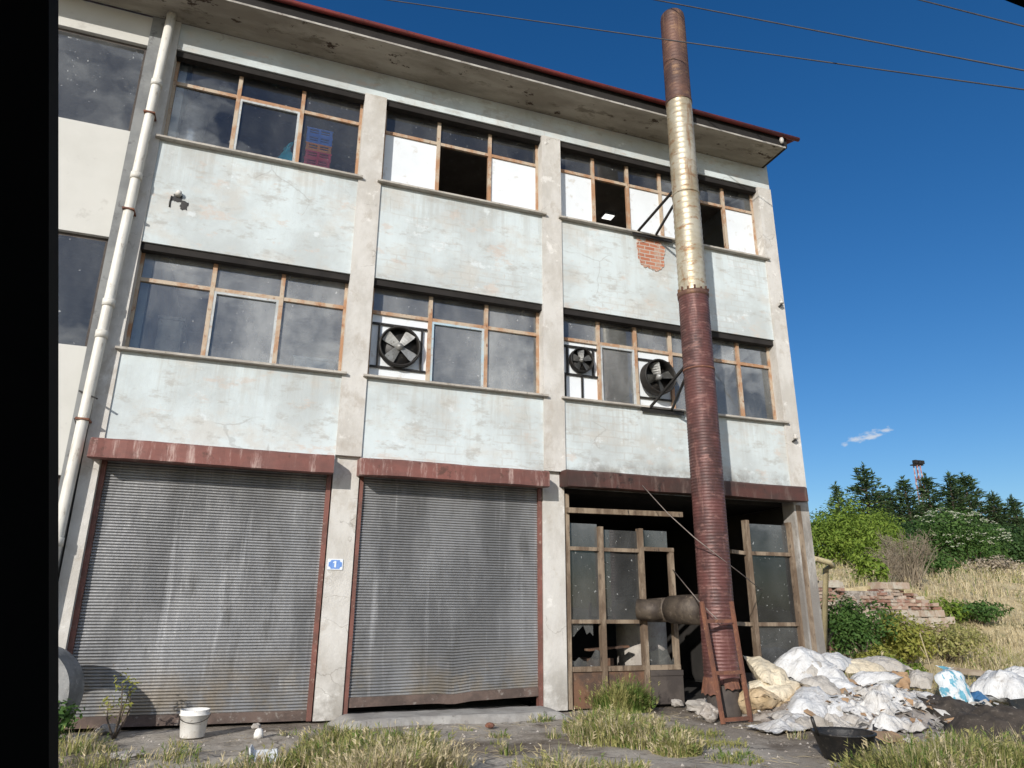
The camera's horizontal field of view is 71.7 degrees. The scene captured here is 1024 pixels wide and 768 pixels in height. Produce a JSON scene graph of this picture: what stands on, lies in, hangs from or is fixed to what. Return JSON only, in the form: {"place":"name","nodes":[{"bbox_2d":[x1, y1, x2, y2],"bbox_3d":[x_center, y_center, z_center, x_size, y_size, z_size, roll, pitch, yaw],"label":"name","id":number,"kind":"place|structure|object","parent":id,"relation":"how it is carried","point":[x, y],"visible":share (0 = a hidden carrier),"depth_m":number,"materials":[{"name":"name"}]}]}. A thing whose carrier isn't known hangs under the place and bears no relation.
{"place":"outdoors","nodes":[
{"label":"outdoors","id":0,"kind":"place"},
{"bbox_2d":[59,725,315,767],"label":"grass","id":1,"kind":"structure","parent":0,"point":[73,747],"depth_m":6.45,"materials":[{"name":"plant"}]},
{"bbox_2d":[279,716,488,767],"bbox_3d":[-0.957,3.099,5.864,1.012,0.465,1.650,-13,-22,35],"label":"grass","id":2,"kind":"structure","parent":0,"point":[393,759],"depth_m":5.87,"materials":[{"name":"plant"}]},
{"bbox_2d":[327,706,571,729],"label":"pavement","id":3,"kind":"structure","parent":0,"point":[477,716],"depth_m":9.06,"materials":[{"name":"concrete"}]},
{"bbox_2d":[0,0,1023,767],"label":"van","id":4,"kind":"object","parent":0,"point":[28,382],"visible":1,"depth_m":0.44,"materials":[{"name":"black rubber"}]},
{"bbox_2d":[59,565,1023,767],"bbox_3d":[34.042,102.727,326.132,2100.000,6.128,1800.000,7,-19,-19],"label":"ground","id":5,"kind":"structure","parent":0,"point":[217,736],"depth_m":7.88,"materials":[{"name":"concrete"}]},
{"bbox_2d":[59,699,84,741],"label":"weed bush","id":6,"kind":"object","parent":5,"relation":"on","point":[65,717],"visible":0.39,"depth_m":7.32,"materials":[{"name":"green plant"}]},
{"bbox_2d":[59,647,84,719],"bbox_3d":[-5.187,3.323,7.592,0.980,0.981,0.340,2,-18,-5],"label":"concrete ring","id":7,"kind":"object","parent":5,"relation":"on","point":[71,680],"visible":0.22,"depth_m":7.62,"materials":[{"name":"concrete"}]},
{"bbox_2d":[59,0,165,576],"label":"concrete building","id":8,"kind":"structure","parent":5,"relation":"on","point":[107,58],"depth_m":10.05,"materials":[{"name":"beige paint"}]},
{"bbox_2d":[59,232,107,346],"bbox_3d":[-6.956,-1.394,9.160,2.875,1.618,0.070,7,-19,-19],"label":"window","id":9,"kind":"structure","parent":8,"relation":"in","point":[81,257],"depth_m":9.55,"materials":[{"name":"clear glass"}]},
{"bbox_2d":[59,28,146,130],"bbox_3d":[-6.937,-4.551,10.170,2.875,1.548,0.070,7,-19,-19],"label":"window","id":10,"kind":"structure","parent":8,"relation":"in","point":[100,78],"depth_m":10.45,"materials":[{"name":"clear glass"}]},
{"bbox_2d":[99,668,141,739],"bbox_3d":[-4.366,3.553,7.858,0.270,0.763,0.375,-15,-23,40],"label":"weed bush","id":11,"kind":"object","parent":5,"relation":"on","point":[116,732],"visible":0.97,"depth_m":7.83,"materials":[{"name":"green plant"}]},
{"bbox_2d":[110,750,144,760],"bbox_3d":[-3.633,3.511,6.694,0.320,0.080,0.314,17,-24,-41],"label":"stone","id":12,"kind":"object","parent":5,"relation":"on","point":[133,755],"visible":0.68,"depth_m":6.62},
{"bbox_2d":[179,707,210,738],"bbox_3d":[-3.539,3.771,7.878,0.332,0.282,0.331,7,-19,-19],"label":"bucket","id":13,"kind":"object","parent":5,"relation":"on","point":[193,722],"visible":1,"depth_m":7.78,"materials":[{"name":"white plastic"}]},
{"bbox_2d":[59,0,825,730],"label":"factory building","id":14,"kind":"structure","parent":5,"relation":"on","point":[483,514],"depth_m":10.96,"materials":[{"name":"paint"}]},
{"bbox_2d":[59,11,175,557],"bbox_3d":[-5.353,-0.938,9.344,0.327,10.122,0.250,7,-19,-19],"label":"drainpipe","id":15,"kind":"object","parent":14,"relation":"attached to","point":[82,418],"visible":0.85,"depth_m":9.40,"materials":[{"name":"white plastic"}]},
{"bbox_2d":[154,315,186,352],"bbox_3d":[-5.012,-0.007,10.165,0.360,1.950,0.340,7,-19,-19],"label":"storage locker","id":16,"kind":"object","parent":14,"relation":"in","point":[170,334],"visible":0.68,"depth_m":10.25,"materials":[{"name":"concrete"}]},
{"bbox_2d":[178,93,232,142],"bbox_3d":[-5.109,-3.699,11.589,0.460,3.079,1.181,-1,-18,4],"label":"ventilation hose","id":17,"kind":"object","parent":14,"relation":"attached to","point":[201,111],"visible":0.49,"depth_m":11.39,"materials":[{"name":"silver metal"}]},
{"bbox_2d":[115,242,349,374],"bbox_3d":[-3.850,-1.047,10.165,3.000,1.633,0.310,7,-19,-19],"label":"window","id":18,"kind":"structure","parent":14,"relation":"in","point":[149,248],"depth_m":10.22,"materials":[{"name":"paint"}]},
{"bbox_2d":[155,50,364,178],"bbox_3d":[-3.831,-4.199,11.173,3.000,1.653,0.310,7,-19,-19],"label":"window","id":19,"kind":"structure","parent":14,"relation":"in","point":[242,71],"depth_m":11.22,"materials":[{"name":"paint"}]},
{"bbox_2d":[291,355,336,369],"bbox_3d":[-3.044,0.382,10.619,0.640,1.510,0.440,7,-19,-19],"label":"storage cabinet","id":20,"kind":"object","parent":14,"relation":"in","point":[315,362],"visible":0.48,"depth_m":10.64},
{"bbox_2d":[369,322,426,372],"bbox_3d":[-1.728,-0.579,10.890,0.860,0.730,0.135,7,-19,-19],"label":"exhaust fan","id":21,"kind":"object","parent":14,"relation":"attached to","point":[399,347],"visible":1,"depth_m":10.88,"materials":[{"name":"black metal"}]},
{"bbox_2d":[363,278,548,396],"bbox_3d":[-0.836,-0.698,11.196,2.930,1.633,0.310,7,-19,-19],"label":"window","id":22,"kind":"structure","parent":14,"relation":"in","point":[428,323],"depth_m":11.16,"materials":[{"name":"paint"}]},
{"bbox_2d":[377,100,546,215],"bbox_3d":[-0.816,-3.851,12.204,2.930,1.653,0.310,7,-19,-19],"label":"window","id":23,"kind":"structure","parent":14,"relation":"in","point":[414,137],"depth_m":12.33,"materials":[{"name":"paint"}]},
{"bbox_2d":[564,344,597,397],"bbox_3d":[1.157,-0.202,11.871,0.660,0.935,0.130,7,-19,-19],"label":"exhaust fan","id":24,"kind":"object","parent":14,"relation":"attached to","point":[581,359],"visible":0.98,"depth_m":11.92,"materials":[{"name":"black metal"}]},
{"bbox_2d":[572,645,629,665],"bbox_3d":[1.397,4.553,11.162,0.810,0.823,0.670,7,-19,-19],"label":"scrap pile","id":25,"kind":"object","parent":14,"relation":"in","point":[610,661],"visible":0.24,"depth_m":11.16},
{"bbox_2d":[616,622,666,670],"bbox_3d":[2.175,4.414,11.873,0.840,1.530,0.840,7,-19,-19],"label":"storage tank","id":26,"kind":"object","parent":14,"relation":"on","point":[628,634],"visible":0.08,"depth_m":11.60,"materials":[{"name":"metal"}]},
{"bbox_2d":[638,358,676,401],"bbox_3d":[2.530,-0.111,12.270,0.660,0.730,0.285,7,-19,-19],"label":"exhaust fan","id":27,"kind":"object","parent":14,"relation":"attached to","point":[657,376],"visible":0.93,"depth_m":12.24,"materials":[{"name":"black metal"}]},
{"bbox_2d":[558,142,770,260],"bbox_3d":[2.890,-3.423,13.471,4.470,1.653,0.310,7,-19,-19],"label":"window","id":28,"kind":"structure","parent":14,"relation":"in","point":[646,185],"depth_m":13.49,"materials":[{"name":"wood"}]},
{"bbox_2d":[635,594,699,624],"bbox_3d":[2.129,3.509,11.023,0.719,0.428,2.209,9,-20,-25],"label":"flue duct","id":29,"kind":"object","parent":14,"relation":"attached to","point":[678,609],"visible":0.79,"depth_m":10.47,"materials":[{"name":"metal"}]},
{"bbox_2d":[561,308,789,423],"bbox_3d":[2.870,-0.270,12.463,4.470,1.633,0.310,7,-19,-19],"label":"window","id":30,"kind":"structure","parent":14,"relation":"in","point":[593,387],"depth_m":12.33,"materials":[{"name":"paint"}]},
{"bbox_2d":[77,712,808,767],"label":"grass","id":31,"kind":"structure","parent":5,"relation":"on","point":[543,719],"depth_m":7.10,"materials":[{"name":"plant"}]},
{"bbox_2d":[68,710,830,767],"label":"gravel","id":32,"kind":"structure","parent":5,"relation":"on","point":[577,743],"depth_m":7.69,"materials":[{"name":"gravel"}]},
{"bbox_2d":[59,710,926,767],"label":"dead stems","id":33,"kind":"object","parent":5,"relation":"on","point":[497,751],"visible":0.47,"depth_m":7.35,"materials":[{"name":"plant"}]},
{"bbox_2d":[632,8,742,717],"bbox_3d":[2.793,-1.076,11.796,0.820,11.973,1.401,7,-19,-19],"label":"chimney","id":34,"kind":"object","parent":5,"relation":"on","point":[714,572],"visible":0.96,"depth_m":10.93,"materials":[{"name":"brown metal"}]},
{"bbox_2d":[685,698,706,713],"bbox_3d":[2.714,4.584,10.047,0.420,0.226,0.399,-14,-23,39],"label":"stone","id":35,"kind":"object","parent":5,"relation":"on","point":[695,706],"visible":0.51,"depth_m":10.00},
{"bbox_2d":[699,702,718,722],"bbox_3d":[2.604,4.334,9.307,0.245,0.265,0.264,-13,-22,36],"label":"stone","id":36,"kind":"object","parent":5,"relation":"on","point":[709,712],"visible":0.96,"depth_m":9.24,"materials":[{"name":"grey stone"}]},
{"bbox_2d":[699,601,752,723],"bbox_3d":[2.833,3.643,9.334,0.564,1.492,0.257,7,-19,-19],"label":"support frame","id":37,"kind":"object","parent":5,"relation":"on","point":[741,671],"visible":1,"depth_m":9.31,"materials":[{"name":"metal"}]},
{"bbox_2d":[738,686,787,713],"bbox_3d":[3.306,4.285,9.553,0.507,0.378,0.638,13,-22,-35],"label":"sack","id":38,"kind":"object","parent":5,"relation":"on","point":[760,700],"visible":0.72,"depth_m":9.38,"materials":[{"name":"fabric"}]},
{"bbox_2d":[745,713,812,733],"bbox_3d":[3.387,4.109,8.590,1.143,0.152,0.533,10,-20,-28],"label":"plastic sheet","id":39,"kind":"object","parent":5,"relation":"on","point":[783,723],"visible":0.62,"depth_m":8.43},
{"bbox_2d":[815,556,834,651],"bbox_3d":[5.570,4.243,12.464,0.470,2.320,1.027,-6,-19,20],"label":"gas pipe","id":40,"kind":"object","parent":5,"relation":"on","point":[831,565],"visible":0.41,"depth_m":12.75,"materials":[{"name":"metal"}]},
{"bbox_2d":[827,694,853,716],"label":"sack","id":41,"kind":"object","parent":5,"relation":"on","point":[832,708],"visible":0.33,"depth_m":9.15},
{"bbox_2d":[827,481,853,520],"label":"conifer tree","id":42,"kind":"object","parent":5,"relation":"on","point":[836,488],"visible":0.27,"depth_m":43.40,"materials":[{"name":"green plant"}]},
{"bbox_2d":[741,699,940,745],"bbox_3d":[5.327,4.350,9.518,4.600,0.390,3.600,7,-19,-19],"label":"rubble mound","id":43,"kind":"object","parent":5,"relation":"on","point":[917,713],"visible":0.07,"depth_m":9.14,"materials":[{"name":"grey stone"}]},
{"bbox_2d":[747,679,801,700],"bbox_3d":[3.743,4.278,9.908,1.019,0.327,0.490,12,-21,-31],"label":"sack","id":44,"kind":"object","parent":43,"relation":"on","point":[786,691],"visible":0.41,"depth_m":9.74,"materials":[{"name":"beige fabric"}]},
{"bbox_2d":[743,655,788,685],"bbox_3d":[3.700,4.221,10.174,0.525,0.570,0.895,0,-18,0],"label":"sack","id":45,"kind":"object","parent":44,"relation":"on","point":[764,670],"visible":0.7,"depth_m":10.02,"materials":[{"name":"beige fabric"}]},
{"bbox_2d":[773,647,837,682],"bbox_3d":[4.329,4.209,10.578,0.945,0.534,0.631,14,-22,-37],"label":"sack","id":46,"kind":"object","parent":43,"relation":"on","point":[794,663],"visible":0.59,"depth_m":10.42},
{"bbox_2d":[785,686,829,717],"bbox_3d":[3.915,4.210,9.302,0.488,0.411,1.067,-13,-22,35],"label":"sack","id":47,"kind":"object","parent":43,"relation":"on","point":[811,698],"visible":0.76,"depth_m":9.14,"materials":[{"name":"fabric"}]},
{"bbox_2d":[795,715,833,726],"bbox_3d":[3.678,4.111,8.598,0.653,0.188,0.396,2,-18,-7],"label":"plastic sheet","id":48,"kind":"object","parent":43,"relation":"on","point":[805,721],"visible":0.66,"depth_m":8.48,"materials":[{"name":"plastic"}]},
{"bbox_2d":[824,713,870,729],"bbox_3d":[4.085,4.131,8.629,0.801,0.230,0.485,7,-19,-19],"label":"plastic sheet","id":49,"kind":"object","parent":43,"relation":"on","point":[837,720],"visible":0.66,"depth_m":8.64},
{"bbox_2d":[842,688,861,699],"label":"sack","id":50,"kind":"object","parent":43,"relation":"on","point":[856,697],"visible":0.14,"depth_m":9.57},
{"bbox_2d":[828,678,856,688],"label":"sack","id":51,"kind":"object","parent":50,"relation":"on","point":[839,683],"visible":0.12,"depth_m":9.89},
{"bbox_2d":[800,675,841,694],"bbox_3d":[4.313,4.239,9.843,0.552,0.355,0.507,-9,-20,28],"label":"sack","id":52,"kind":"object","parent":51,"relation":"on","point":[825,684],"visible":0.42,"depth_m":9.73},
{"bbox_2d":[812,660,848,680],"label":"sack","id":53,"kind":"object","parent":51,"relation":"on","point":[828,670],"visible":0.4,"depth_m":10.19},
{"bbox_2d":[704,683,1023,746],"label":"litter","id":54,"kind":"object","parent":43,"relation":"on","point":[940,724],"visible":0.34,"depth_m":9.25,"materials":[{"name":"white plastic"}]},
{"bbox_2d":[842,689,909,721],"bbox_3d":[4.680,4.191,9.086,0.945,0.489,0.601,14,-22,-37],"label":"plastic sheet","id":55,"kind":"object","parent":43,"relation":"on","point":[873,699],"visible":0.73,"depth_m":9.09,"materials":[{"name":"plastic"}]},
{"bbox_2d":[855,684,927,711],"bbox_3d":[5.118,4.264,9.678,0.943,0.340,0.762,-3,-18,10],"label":"plastic sheet","id":56,"kind":"object","parent":43,"relation":"on","point":[889,691],"visible":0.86,"depth_m":9.49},
{"bbox_2d":[867,712,929,732],"bbox_3d":[4.555,4.065,8.468,0.705,0.287,0.551,-2,-18,9],"label":"plastic sheet","id":57,"kind":"object","parent":43,"relation":"on","point":[885,721],"visible":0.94,"depth_m":8.30,"materials":[{"name":"plastic"}]},
{"bbox_2d":[891,670,910,689],"bbox_3d":[5.956,4.590,10.905,0.324,0.341,0.318,-12,-21,33],"label":"cardboard","id":58,"kind":"object","parent":43,"relation":"on","point":[905,682],"visible":0.51,"depth_m":10.80,"materials":[{"name":"brown cardboard"}]},
{"bbox_2d":[934,665,973,704],"bbox_3d":[6.744,4.612,10.854,0.484,0.534,0.436,-2,-18,6],"label":"plastic bag","id":59,"kind":"object","parent":43,"relation":"on","point":[951,682],"visible":0.84,"depth_m":10.75,"materials":[{"name":"plastic"}]},
{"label":"sack","id":60,"kind":"object","parent":43,"relation":"on","visible":0},
{"bbox_2d":[850,671,903,685],"bbox_3d":[5.338,4.436,10.496,0.800,0.348,0.490,-3,-18,11],"label":"sack","id":61,"kind":"object","parent":60,"relation":"on","point":[865,677],"visible":0.48,"depth_m":10.34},
{"bbox_3d":[6.302,4.989,11.270,0.917,0.281,0.641,7,-19,-19],"label":"plastic sheet","id":62,"kind":"object","parent":43,"relation":"on","visible":0},
{"bbox_2d":[909,669,933,689],"bbox_3d":[6.441,4.664,11.178,0.349,0.288,0.376,-14,-23,38],"label":"plastic bag","id":63,"kind":"object","parent":62,"relation":"on","point":[919,679],"visible":0.96,"depth_m":11.08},
{"bbox_2d":[856,656,914,672],"bbox_3d":[6.075,4.576,11.529,0.812,0.275,0.517,1,-18,-1],"label":"sack","id":64,"kind":"object","parent":63,"relation":"on","point":[889,664],"visible":0.6,"depth_m":11.39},
{"bbox_2d":[840,659,888,673],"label":"sack","id":65,"kind":"object","parent":64,"relation":"on","point":[856,666],"visible":0.66,"depth_m":10.96,"materials":[{"name":"beige fabric"}]},
{"bbox_2d":[822,652,851,670],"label":"sack","id":66,"kind":"object","parent":65,"relation":"on","point":[840,661],"visible":0.5,"depth_m":10.88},
{"bbox_2d":[810,717,876,762],"bbox_3d":[3.257,3.461,6.954,0.598,0.386,0.598,-8,-19,24],"label":"tub","id":67,"kind":"object","parent":5,"relation":"on","point":[829,740],"visible":0.83,"depth_m":6.80,"materials":[{"name":"black plastic"}]},
{"bbox_2d":[809,490,904,568],"bbox_3d":[11.618,5.401,26.015,4.431,3.030,4.634,16,-23,-39],"label":"bush","id":68,"kind":"object","parent":5,"relation":"on","point":[833,537],"visible":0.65,"depth_m":25.36,"materials":[{"name":"green plant"}]},
{"bbox_2d":[820,590,899,657],"bbox_3d":[6.761,4.768,13.900,1.425,1.472,1.476,7,-19,-19],"label":"weed bush","id":69,"kind":"object","parent":5,"relation":"on","point":[857,624],"visible":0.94,"depth_m":13.79,"materials":[{"name":"green plant"}]},
{"bbox_2d":[847,542,890,584],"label":"weed bush","id":70,"kind":"object","parent":5,"relation":"on","point":[863,562],"visible":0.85,"depth_m":18.62,"materials":[{"name":"green plant"}]},
{"bbox_2d":[853,643,895,658],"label":"weed bush","id":71,"kind":"object","parent":5,"relation":"on","point":[876,648],"visible":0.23,"depth_m":12.86,"materials":[{"name":"green plant"}]},
{"bbox_2d":[844,461,906,527],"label":"conifer tree","id":72,"kind":"object","parent":5,"relation":"on","point":[863,487],"visible":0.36,"depth_m":46.49,"materials":[{"name":"green plant"}]},
{"bbox_2d":[843,508,914,560],"bbox_3d":[14.383,6.220,28.670,3.018,2.364,3.988,7,-19,-19],"label":"bush","id":73,"kind":"object","parent":5,"relation":"on","point":[886,524],"visible":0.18,"depth_m":27.91,"materials":[{"name":"green plant"}]},
{"bbox_2d":[865,548,905,581],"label":"bare shrub","id":74,"kind":"object","parent":5,"relation":"on","point":[895,568],"visible":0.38,"depth_m":19.46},
{"bbox_2d":[817,577,954,650],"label":"ruined brick wall","id":75,"kind":"structure","parent":5,"relation":"on","point":[894,599],"depth_m":15.54,"materials":[{"name":"brick"}]},
{"bbox_2d":[870,730,913,743],"bbox_3d":[4.116,3.839,7.702,0.503,0.117,0.300,10,-20,-29],"label":"cardboard","id":76,"kind":"object","parent":5,"relation":"on","point":[880,736],"visible":0.41,"depth_m":7.71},
{"bbox_2d":[865,528,940,588],"bbox_3d":[11.461,5.091,20.721,2.179,1.728,1.792,-6,-19,20],"label":"bare shrub","id":77,"kind":"object","parent":5,"relation":"on","point":[912,573],"visible":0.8,"depth_m":20.45,"materials":[{"name":"plant"}]},
{"bbox_2d":[871,607,937,666],"bbox_3d":[7.719,5.009,14.051,1.148,1.158,1.338,7,-19,-19],"label":"weed bush","id":78,"kind":"object","parent":5,"relation":"on","point":[908,636],"visible":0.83,"depth_m":13.76,"materials":[{"name":"green plant"}]},
{"bbox_2d":[883,516,933,558],"bbox_3d":[21.091,8.573,38.641,3.902,2.606,3.779,7,-19,-19],"label":"broadleaf tree","id":79,"kind":"object","parent":5,"relation":"on","point":[908,530],"visible":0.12,"depth_m":38.09,"materials":[{"name":"green plant"}]},
{"bbox_2d":[876,475,958,525],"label":"conifer tree","id":80,"kind":"object","parent":5,"relation":"on","point":[906,497],"visible":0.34,"depth_m":44.98,"materials":[{"name":"green plant"}]},
{"bbox_2d":[815,554,1023,696],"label":"grass bank","id":81,"kind":"structure","parent":5,"relation":"on","point":[1001,664],"depth_m":19.11,"materials":[{"name":"plant"}]},
{"bbox_2d":[904,471,954,521],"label":"conifer tree","id":82,"kind":"object","parent":5,"relation":"on","point":[925,487],"visible":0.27,"depth_m":48.63,"materials":[{"name":"green plant"}]},
{"bbox_2d":[912,551,966,576],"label":"weed bush","id":83,"kind":"object","parent":5,"relation":"on","point":[941,562],"visible":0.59,"depth_m":23.22,"materials":[{"name":"green plant"}]},
{"bbox_2d":[918,694,976,722],"bbox_3d":[5.817,4.438,9.656,1.500,0.336,1.100,7,-19,-19],"label":"soil mound","id":84,"kind":"object","parent":5,"relation":"on","point":[951,706],"visible":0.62,"depth_m":9.43,"materials":[{"name":"soil"}]},
{"bbox_2d":[926,596,976,622],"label":"weed bush","id":85,"kind":"object","parent":5,"relation":"on","point":[946,608],"visible":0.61,"depth_m":17.19,"materials":[{"name":"green plant"}]},
{"bbox_2d":[909,620,999,664],"bbox_3d":[9.100,5.363,14.721,1.885,0.902,1.520,7,-19,-19],"label":"weed bush","id":86,"kind":"object","parent":5,"relation":"on","point":[954,639],"visible":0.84,"depth_m":14.50,"materials":[{"name":"green plant"}]},
{"bbox_2d":[934,470,984,557],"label":"conifer tree","id":87,"kind":"object","parent":5,"relation":"on","point":[951,483],"visible":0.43,"depth_m":47.63,"materials":[{"name":"green plant"}]},
{"bbox_2d":[904,503,1018,566],"bbox_3d":[21.340,7.351,33.916,5.750,3.337,4.419,7,-19,-19],"label":"elder bush","id":88,"kind":"object","parent":5,"relation":"on","point":[958,536],"visible":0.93,"depth_m":33.38,"materials":[{"name":"green plant"}]},
{"bbox_2d":[932,472,1023,531],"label":"conifer tree","id":89,"kind":"object","parent":5,"relation":"on","point":[965,480],"visible":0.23,"depth_m":50.87,"materials":[{"name":"green plant"}]},
{"bbox_2d":[948,599,1014,624],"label":"weed bush","id":90,"kind":"object","parent":5,"relation":"on","point":[984,612],"visible":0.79,"depth_m":17.22,"materials":[{"name":"green plant"}]},
{"bbox_2d":[940,703,1023,746],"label":"soil mound","id":91,"kind":"object","parent":5,"relation":"on","point":[996,717],"visible":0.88,"depth_m":7.82,"materials":[{"name":"soil"}]},
{"bbox_2d":[959,555,1023,573],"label":"rubble pile","id":92,"kind":"object","parent":5,"relation":"on","point":[994,564],"visible":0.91,"depth_m":25.62,"materials":[{"name":"stone"}]},
{"bbox_2d":[966,522,1023,564],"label":"broadleaf tree","id":93,"kind":"object","parent":5,"relation":"on","point":[1019,549],"visible":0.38,"depth_m":39.41,"materials":[{"name":"green plant"}]},
{"bbox_2d":[979,490,1012,559],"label":"conifer tree","id":94,"kind":"object","parent":5,"relation":"on","point":[994,500],"visible":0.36,"depth_m":50.06,"materials":[{"name":"green plant"}]},
{"bbox_2d":[970,669,1023,704],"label":"sack","id":95,"kind":"object","parent":5,"relation":"on","point":[1000,686],"visible":0.84,"depth_m":10.69,"materials":[{"name":"fabric"}]},
{"bbox_2d":[998,494,1023,531],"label":"conifer tree","id":96,"kind":"object","parent":5,"relation":"on","point":[1016,511],"visible":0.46,"depth_m":48.27,"materials":[{"name":"green plant"}]},
{"bbox_2d":[505,743,652,767],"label":"grass","id":97,"kind":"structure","parent":0,"point":[550,763],"depth_m":5.95,"materials":[{"name":"plant"}]},
{"bbox_2d":[579,671,659,713],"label":"grass","id":98,"kind":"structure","parent":0,"point":[630,697],"depth_m":9.89,"materials":[{"name":"plant"}]},
{"bbox_2d":[560,702,710,757],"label":"grass","id":99,"kind":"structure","parent":0,"point":[621,729],"depth_m":7.57,"materials":[{"name":"plant"}]},
{"bbox_2d":[296,0,1023,522],"label":"sky","id":100,"kind":"structure","parent":0,"point":[898,203],"materials":[{"name":"blue"}]},
{"bbox_2d":[687,727,759,763],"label":"grass","id":101,"kind":"structure","parent":0,"point":[719,743],"depth_m":7.38,"materials":[{"name":"plant"}]},
{"bbox_2d":[828,723,1023,767],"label":"grass","id":102,"kind":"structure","parent":0,"point":[948,751],"depth_m":6.14,"materials":[{"name":"plant"}]},
{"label":"utility pole","id":103,"kind":"object","parent":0,"visible":0},
{"bbox_2d":[387,0,1023,89],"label":"overhead cable","id":104,"kind":"object","parent":103,"relation":"attached to","point":[723,47],"visible":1,"depth_m":12.08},
{"bbox_2d":[655,0,1023,70],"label":"overhead cable","id":105,"kind":"object","parent":103,"relation":"attached to","point":[849,37],"visible":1,"depth_m":10.99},
{"bbox_3d":[-3.208,-3.401,11.597,0.426,0.138,0.328,7,-19,-19],"label":"plastic crate","id":106,"kind":"object","parent":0,"visible":0},
{"bbox_2d":[303,157,330,167],"bbox_3d":[-3.221,-3.541,11.636,0.426,0.138,0.328,7,-19,-19],"label":"plastic crate","id":107,"kind":"object","parent":106,"relation":"on","point":[327,164],"visible":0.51,"depth_m":11.50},
{"bbox_2d":[305,149,331,165],"bbox_3d":[-3.211,-3.678,11.684,0.426,0.138,0.328,7,-19,-19],"label":"plastic crate","id":108,"kind":"object","parent":107,"relation":"on","point":[317,154],"visible":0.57,"depth_m":11.55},
{"bbox_2d":[304,141,331,158],"bbox_3d":[-3.216,-3.817,11.726,0.426,0.138,0.328,7,-19,-19],"label":"plastic crate","id":109,"kind":"object","parent":108,"relation":"on","point":[308,146],"visible":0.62,"depth_m":11.59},
{"bbox_2d":[305,134,332,150],"bbox_3d":[-3.217,-3.955,11.769,0.426,0.138,0.328,7,-19,-19],"label":"plastic crate","id":110,"kind":"object","parent":109,"relation":"on","point":[317,141],"visible":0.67,"depth_m":11.63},
{"bbox_2d":[305,126,333,143],"bbox_3d":[-3.217,-4.093,11.813,0.426,0.138,0.328,7,-19,-19],"label":"plastic crate","id":111,"kind":"object","parent":110,"relation":"on","point":[329,136],"visible":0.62,"depth_m":11.68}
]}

